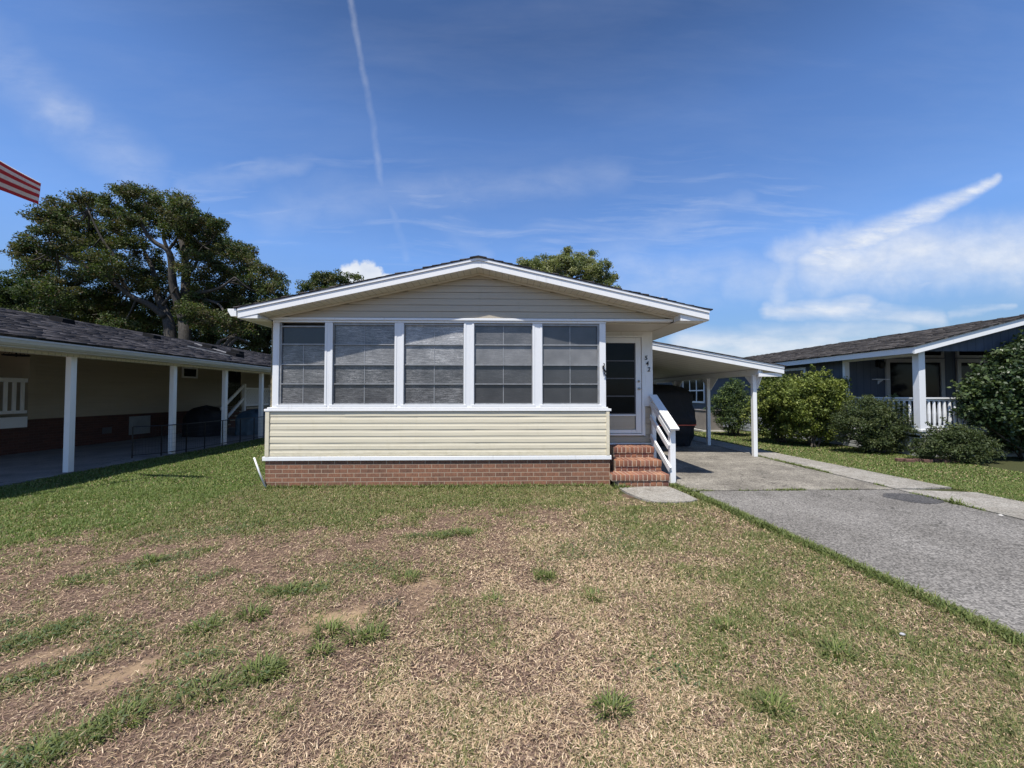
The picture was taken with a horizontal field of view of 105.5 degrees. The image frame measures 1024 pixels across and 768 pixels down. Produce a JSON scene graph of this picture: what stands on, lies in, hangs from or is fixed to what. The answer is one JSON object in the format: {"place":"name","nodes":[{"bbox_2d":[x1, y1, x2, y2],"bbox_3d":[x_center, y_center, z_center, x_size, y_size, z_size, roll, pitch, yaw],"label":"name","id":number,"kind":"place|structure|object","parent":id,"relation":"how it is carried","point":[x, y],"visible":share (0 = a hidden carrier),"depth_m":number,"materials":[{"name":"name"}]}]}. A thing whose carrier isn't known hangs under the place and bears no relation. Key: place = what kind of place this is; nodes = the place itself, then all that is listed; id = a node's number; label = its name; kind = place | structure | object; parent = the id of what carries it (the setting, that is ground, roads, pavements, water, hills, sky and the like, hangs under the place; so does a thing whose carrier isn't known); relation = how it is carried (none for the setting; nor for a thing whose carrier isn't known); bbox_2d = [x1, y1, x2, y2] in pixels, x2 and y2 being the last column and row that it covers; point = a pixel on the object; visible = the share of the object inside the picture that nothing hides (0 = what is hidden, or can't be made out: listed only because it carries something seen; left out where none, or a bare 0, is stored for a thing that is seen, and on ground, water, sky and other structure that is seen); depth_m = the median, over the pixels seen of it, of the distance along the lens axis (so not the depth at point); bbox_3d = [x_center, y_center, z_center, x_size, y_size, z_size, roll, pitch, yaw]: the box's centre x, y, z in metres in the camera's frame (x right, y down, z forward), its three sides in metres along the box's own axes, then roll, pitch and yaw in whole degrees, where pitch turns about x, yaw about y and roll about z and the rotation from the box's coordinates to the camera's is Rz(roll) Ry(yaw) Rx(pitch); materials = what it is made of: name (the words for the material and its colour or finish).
{"place":"outdoors","nodes":[
{"label":"outdoors","id":0,"kind":"place"},
{"bbox_2d":[0,427,264,485],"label":"patio slab","id":1,"kind":"structure","parent":0,"point":[17,468],"depth_m":9.16,"materials":[{"name":"grey concrete"}]},
{"bbox_2d":[0,307,270,472],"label":"neighbour house","id":2,"kind":"structure","parent":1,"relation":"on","point":[68,385],"depth_m":10.37,"materials":[{"name":"grey"}]},
{"bbox_2d":[1,352,30,356],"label":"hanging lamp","id":3,"kind":"object","parent":2,"relation":"hanging from","point":[18,355],"visible":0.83,"depth_m":8.97,"materials":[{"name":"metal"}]},
{"bbox_2d":[182,367,197,377],"bbox_3d":[-12.158,-0.430,14.699,0.029,0.415,0.730,0,-2,-1],"label":"window","id":4,"kind":"structure","parent":2,"relation":"in","point":[187,372],"depth_m":14.68,"materials":[{"name":"black glass"}]},
{"bbox_2d":[131,416,264,457],"bbox_3d":[-8.197,1.374,11.219,0.340,0.720,5.090,0,-2,3],"label":"pet fence","id":5,"kind":"object","parent":1,"relation":"on","point":[186,449],"visible":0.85,"depth_m":9.92,"materials":[{"name":"black metal"}]},
{"bbox_2d":[182,405,227,436],"bbox_3d":[-10.750,1.271,13.694,1.036,1.060,1.256,0,-2,-1],"label":"covered heap","id":6,"kind":"object","parent":1,"relation":"on","point":[205,413],"visible":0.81,"depth_m":13.22,"materials":[{"name":"black fabric"}]},
{"bbox_2d":[218,384,270,424],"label":"porch stairs","id":7,"kind":"structure","parent":1,"relation":"on","point":[245,405],"depth_m":15.30,"materials":[{"name":"white wood"}]},
{"bbox_2d":[235,409,265,434],"bbox_3d":[-9.537,1.370,14.423,0.821,0.900,1.441,0,-2,-1],"label":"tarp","id":8,"kind":"object","parent":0,"point":[248,414],"visible":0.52,"depth_m":13.82,"materials":[{"name":"blue plastic"}]},
{"bbox_2d":[0,429,1023,767],"bbox_3d":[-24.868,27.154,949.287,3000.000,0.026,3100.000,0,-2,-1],"label":"lawn ground","id":9,"kind":"structure","parent":0,"point":[258,565],"depth_m":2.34,"materials":[{"name":"beige plant"}]},
{"bbox_2d":[0,161,40,203],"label":"flag","id":10,"kind":"object","parent":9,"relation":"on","point":[13,181],"visible":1,"depth_m":5.12,"materials":[{"name":"fabric"}]},
{"bbox_2d":[0,270,64,314],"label":"broadleaf tree","id":11,"kind":"object","parent":9,"relation":"on","point":[16,294],"visible":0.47,"depth_m":28.52,"materials":[{"name":"green plant"}]},
{"bbox_2d":[32,288,161,333],"bbox_3d":[-30.965,-2.821,28.999,10.538,10.117,6.139,-1,-2,32],"label":"broadleaf tree","id":12,"kind":"object","parent":9,"relation":"on","point":[149,330],"visible":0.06,"depth_m":27.88,"materials":[{"name":"green plant"}]},
{"bbox_2d":[0,180,290,351],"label":"oak tree","id":13,"kind":"object","parent":9,"relation":"on","point":[182,219],"visible":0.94,"depth_m":23.96,"materials":[{"name":"green plant"}]},
{"bbox_2d":[135,280,223,344],"bbox_3d":[-26.758,-3.131,32.084,11.423,10.906,6.517,-1,-2,24],"label":"broadleaf tree","id":14,"kind":"object","parent":9,"relation":"on","point":[195,332],"visible":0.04,"depth_m":31.29,"materials":[{"name":"green plant"}]},
{"bbox_2d":[215,332,248,347],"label":"bare branches","id":15,"kind":"object","parent":9,"relation":"on","point":[228,343],"visible":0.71,"depth_m":23.09,"materials":[{"name":"grey plant"}]},
{"bbox_2d":[200,282,293,353],"bbox_3d":[-18.997,-2.790,29.016,9.549,10.062,5.544,-1,-2,25],"label":"broadleaf tree","id":16,"kind":"object","parent":9,"relation":"on","point":[266,350],"visible":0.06,"depth_m":28.49,"materials":[{"name":"green plant"}]},
{"bbox_2d":[253,457,266,487],"bbox_3d":[-3.913,1.377,6.041,0.196,0.484,0.027,0,-2,-10],"label":"drain pipe","id":17,"kind":"object","parent":9,"relation":"on","point":[256,464],"visible":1,"depth_m":6.03,"materials":[{"name":"white paint"}]},
{"bbox_2d":[295,269,363,293],"bbox_3d":[-15.878,-3.775,32.680,6.241,12.220,5.506,0,-2,-1],"label":"broadleaf tree","id":18,"kind":"object","parent":9,"relation":"on","point":[327,279],"visible":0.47,"depth_m":32.64,"materials":[{"name":"green plant"}]},
{"bbox_2d":[377,597,404,609],"bbox_3d":[-0.846,1.522,2.707,0.183,0.043,0.176,-1,-2,34],"label":"dark weed","id":19,"kind":"object","parent":9,"relation":"on","point":[386,601],"visible":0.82,"depth_m":2.72,"materials":[{"name":"green plant"}]},
{"bbox_2d":[228,255,712,486],"bbox_3d":[-0.768,0.038,13.103,7.419,3.632,14.390,0,-2,-1],"label":"mobile home","id":20,"kind":"object","parent":9,"relation":"on","point":[477,369],"visible":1,"depth_m":6.25,"materials":[{"name":"white paint"}]},
{"bbox_2d":[276,323,326,406],"bbox_3d":[-3.335,-0.304,6.215,0.783,1.346,0.080,0,-2,-1],"label":"window","id":21,"kind":"structure","parent":20,"relation":"in","point":[302,348],"depth_m":6.24,"materials":[{"name":"glass"}]},
{"bbox_2d":[329,323,396,406],"bbox_3d":[-2.369,-0.303,6.241,1.059,1.346,0.080,0,-2,-1],"label":"window","id":22,"kind":"structure","parent":20,"relation":"in","point":[353,343],"depth_m":6.26,"materials":[{"name":"glass"}]},
{"bbox_2d":[401,323,465,406],"bbox_3d":[-1.254,-0.303,6.270,1.038,1.346,0.080,0,-2,-1],"label":"window","id":23,"kind":"structure","parent":20,"relation":"in","point":[441,384],"depth_m":6.29,"materials":[{"name":"glass"}]},
{"bbox_2d":[471,324,534,406],"bbox_3d":[-0.140,-0.302,6.299,1.022,1.346,0.080,0,-2,-1],"label":"window","id":24,"kind":"structure","parent":20,"relation":"in","point":[503,353],"depth_m":6.32,"materials":[{"name":"glass"}]},
{"bbox_2d":[540,324,601,406],"bbox_3d":[0.947,-0.301,6.327,0.996,1.346,0.080,0,-2,-1],"label":"window","id":25,"kind":"structure","parent":20,"relation":"in","point":[576,346],"depth_m":6.35,"materials":[{"name":"glass"}]},
{"bbox_2d":[606,337,641,432],"bbox_3d":[1.984,0.022,7.178,0.813,1.769,0.087,0,-2,-1],"label":"door","id":26,"kind":"structure","parent":20,"relation":"in","point":[623,354],"depth_m":7.20,"materials":[{"name":"white paint"}]},
{"bbox_2d":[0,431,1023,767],"bbox_3d":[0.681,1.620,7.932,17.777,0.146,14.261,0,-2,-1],"label":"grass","id":27,"kind":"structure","parent":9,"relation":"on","point":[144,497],"depth_m":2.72,"materials":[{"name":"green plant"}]},
{"bbox_2d":[516,246,620,287],"bbox_3d":[3.433,-3.576,25.422,6.877,11.425,5.001,0,-2,-1],"label":"broadleaf tree","id":28,"kind":"object","parent":9,"relation":"on","point":[589,268],"visible":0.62,"depth_m":24.31,"materials":[{"name":"green plant"}]},
{"bbox_2d":[610,444,668,486],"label":"brick steps","id":29,"kind":"structure","parent":9,"relation":"on","point":[636,465],"depth_m":6.43,"materials":[{"name":"red brick"}]},
{"bbox_2d":[619,486,697,503],"bbox_3d":[2.112,1.634,5.648,0.810,0.090,0.881,0,-2,-9],"label":"step pad","id":30,"kind":"object","parent":9,"relation":"on","point":[654,494],"visible":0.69,"depth_m":5.59,"materials":[{"name":"concrete"}]},
{"bbox_2d":[649,395,678,482],"bbox_3d":[2.614,0.909,6.724,0.145,1.447,0.934,0,-2,-1],"label":"stair handrail","id":31,"kind":"object","parent":9,"relation":"on","point":[670,426],"visible":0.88,"depth_m":6.56,"materials":[{"name":"white paint"}]},
{"bbox_2d":[694,409,729,431],"bbox_3d":[7.918,1.433,15.630,1.050,0.880,1.000,0,-2,-1],"label":"air conditioner","id":32,"kind":"object","parent":9,"relation":"on","point":[700,415],"visible":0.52,"depth_m":15.27,"materials":[{"name":"metal"}]},
{"bbox_2d":[702,377,759,435],"bbox_3d":[7.772,0.736,13.835,1.804,2.210,1.374,0,-2,-1],"label":"conifer shrub","id":33,"kind":"object","parent":9,"relation":"on","point":[730,402],"visible":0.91,"depth_m":13.62,"materials":[{"name":"green plant"}]},
{"bbox_2d":[739,373,802,443],"bbox_3d":[8.079,0.598,11.921,2.080,2.397,1.442,0,-2,-1],"label":"leafy shrub","id":34,"kind":"object","parent":9,"relation":"on","point":[767,412],"visible":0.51,"depth_m":11.74,"materials":[{"name":"green plant"}]},
{"bbox_2d":[656,440,893,491],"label":"concrete drive","id":35,"kind":"structure","parent":9,"relation":"on","point":[700,466],"depth_m":7.10,"materials":[{"name":"grey concrete"}]},
{"bbox_2d":[653,384,696,445],"bbox_3d":[4.237,0.885,12.547,1.883,1.770,3.928,0,-2,-1],"label":"covered vehicle","id":36,"kind":"object","parent":35,"relation":"on","point":[676,401],"visible":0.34,"depth_m":10.72,"materials":[{"name":"black fabric"}]},
{"bbox_2d":[652,341,785,456],"bbox_3d":[4.537,0.445,12.445,3.198,2.684,7.340,0,-2,-1],"label":"carport","id":37,"kind":"object","parent":35,"relation":"on","point":[676,365],"visible":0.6,"depth_m":9.30,"materials":[{"name":"grey"}]},
{"bbox_2d":[768,364,855,446],"bbox_3d":[8.361,0.591,10.985,2.425,2.347,1.380,0,-2,-1],"label":"leafy shrub","id":38,"kind":"object","parent":9,"relation":"on","point":[811,409],"visible":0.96,"depth_m":10.76,"materials":[{"name":"green plant"}]},
{"bbox_2d":[693,436,951,489],"bbox_3d":[6.185,1.815,12.252,0.940,0.090,12.540,0,-2,-1],"label":"concrete strip","id":39,"kind":"object","parent":9,"relation":"on","point":[893,482],"visible":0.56,"depth_m":7.28,"materials":[{"name":"grey concrete"}]},
{"bbox_2d":[657,314,1023,456],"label":"neighbour house","id":40,"kind":"structure","parent":9,"relation":"on","point":[921,369],"depth_m":11.15,"materials":[{"name":"blue"}]},
{"bbox_2d":[683,380,704,402],"bbox_3d":[9.256,0.344,19.907,0.048,1.230,2.240,0,-2,-1],"label":"window","id":41,"kind":"structure","parent":40,"relation":"in","point":[696,387],"depth_m":19.54,"materials":[{"name":"white plastic"}]},
{"bbox_2d":[782,367,805,380],"bbox_3d":[9.435,0.109,13.078,0.048,1.270,1.110,0,-2,-1],"label":"window","id":42,"kind":"structure","parent":40,"relation":"in","point":[795,371],"depth_m":12.98,"materials":[{"name":"white plastic"}]},
{"bbox_2d":[875,360,885,368],"bbox_3d":[10.490,-0.566,11.068,0.163,0.262,0.209,0,-2,-1],"label":"wall lamp","id":43,"kind":"object","parent":40,"relation":"attached to","point":[880,364],"visible":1,"depth_m":11.04,"materials":[{"name":"metal"}]},
{"bbox_2d":[872,379,889,383],"bbox_3d":[10.499,-0.073,11.081,0.356,0.142,0.157,0,-2,-1],"label":"wall shelf","id":44,"kind":"object","parent":40,"relation":"attached to","point":[880,380],"depth_m":11.05,"materials":[{"name":"white plastic"}]},
{"bbox_2d":[885,359,945,424],"bbox_3d":[11.560,0.217,11.157,1.719,1.890,0.048,0,-2,-1],"label":"door","id":45,"kind":"structure","parent":40,"relation":"in","point":[899,371],"depth_m":11.17,"materials":[{"name":"glass"}]},
{"bbox_2d":[955,359,987,424],"bbox_3d":[13.499,0.218,11.207,1.400,1.890,0.048,0,-2,-1],"label":"door","id":46,"kind":"structure","parent":40,"relation":"in","point":[962,367],"depth_m":11.21,"materials":[{"name":"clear glass"}]},
{"bbox_2d":[826,393,929,453],"bbox_3d":[9.145,0.978,9.671,2.256,1.530,1.412,0,-2,-1],"label":"azalea shrub","id":47,"kind":"object","parent":9,"relation":"on","point":[875,416],"visible":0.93,"depth_m":9.52,"materials":[{"name":"green plant"}]},
{"bbox_2d":[894,458,904,461],"bbox_3d":[8.431,1.649,8.455,0.171,0.075,0.090,0,-2,4],"label":"edging brick","id":48,"kind":"object","parent":9,"relation":"on","point":[898,459],"visible":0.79,"depth_m":8.42,"materials":[{"name":"red brick"}]},
{"bbox_2d":[903,459,914,462],"bbox_3d":[8.536,1.647,8.365,0.173,0.075,0.090,0,-2,8],"label":"edging brick","id":49,"kind":"object","parent":9,"relation":"on","point":[909,460],"visible":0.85,"depth_m":8.32,"materials":[{"name":"red brick"}]},
{"bbox_2d":[921,459,933,462],"bbox_3d":[8.877,1.646,8.319,0.174,0.075,0.090,0,-2,11],"label":"edging brick","id":50,"kind":"object","parent":9,"relation":"on","point":[927,460],"visible":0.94,"depth_m":8.29,"materials":[{"name":"red brick"}]},
{"bbox_2d":[940,459,951,462],"bbox_3d":[9.213,1.644,8.274,0.170,0.075,0.090,0,-2,2],"label":"edging brick","id":51,"kind":"object","parent":9,"relation":"on","point":[944,460],"visible":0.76,"depth_m":8.23,"materials":[{"name":"red brick"}]},
{"bbox_2d":[905,417,1009,465],"bbox_3d":[9.607,1.222,8.383,1.887,1.021,1.106,0,-2,-1],"label":"round shrub","id":52,"kind":"object","parent":9,"relation":"on","point":[963,443],"visible":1,"depth_m":8.22,"materials":[{"name":"green plant"}]},
{"bbox_2d":[898,489,1023,519],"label":"concrete strip","id":53,"kind":"object","parent":9,"relation":"on","point":[1011,508],"visible":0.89,"depth_m":5.25,"materials":[{"name":"grey concrete"}]},
{"bbox_2d":[947,329,1023,459],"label":"holly tree","id":54,"kind":"object","parent":9,"relation":"on","point":[991,392],"visible":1,"depth_m":8.50,"materials":[{"name":"green plant"}]},
{"bbox_2d":[0,0,1023,356],"label":"sky","id":55,"kind":"structure","parent":0,"point":[800,173],"materials":[{"name":"blue"}]},
{"bbox_2d":[700,490,1023,637],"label":"driveway","id":56,"kind":"structure","parent":0,"point":[965,557],"depth_m":3.93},
{"bbox_2d":[883,493,944,503],"bbox_3d":[5.595,1.597,5.413,0.700,0.020,0.550,0,-2,-1],"label":"driveway patch","id":57,"kind":"object","parent":56,"relation":"on","point":[916,498],"visible":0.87,"depth_m":5.39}
]}

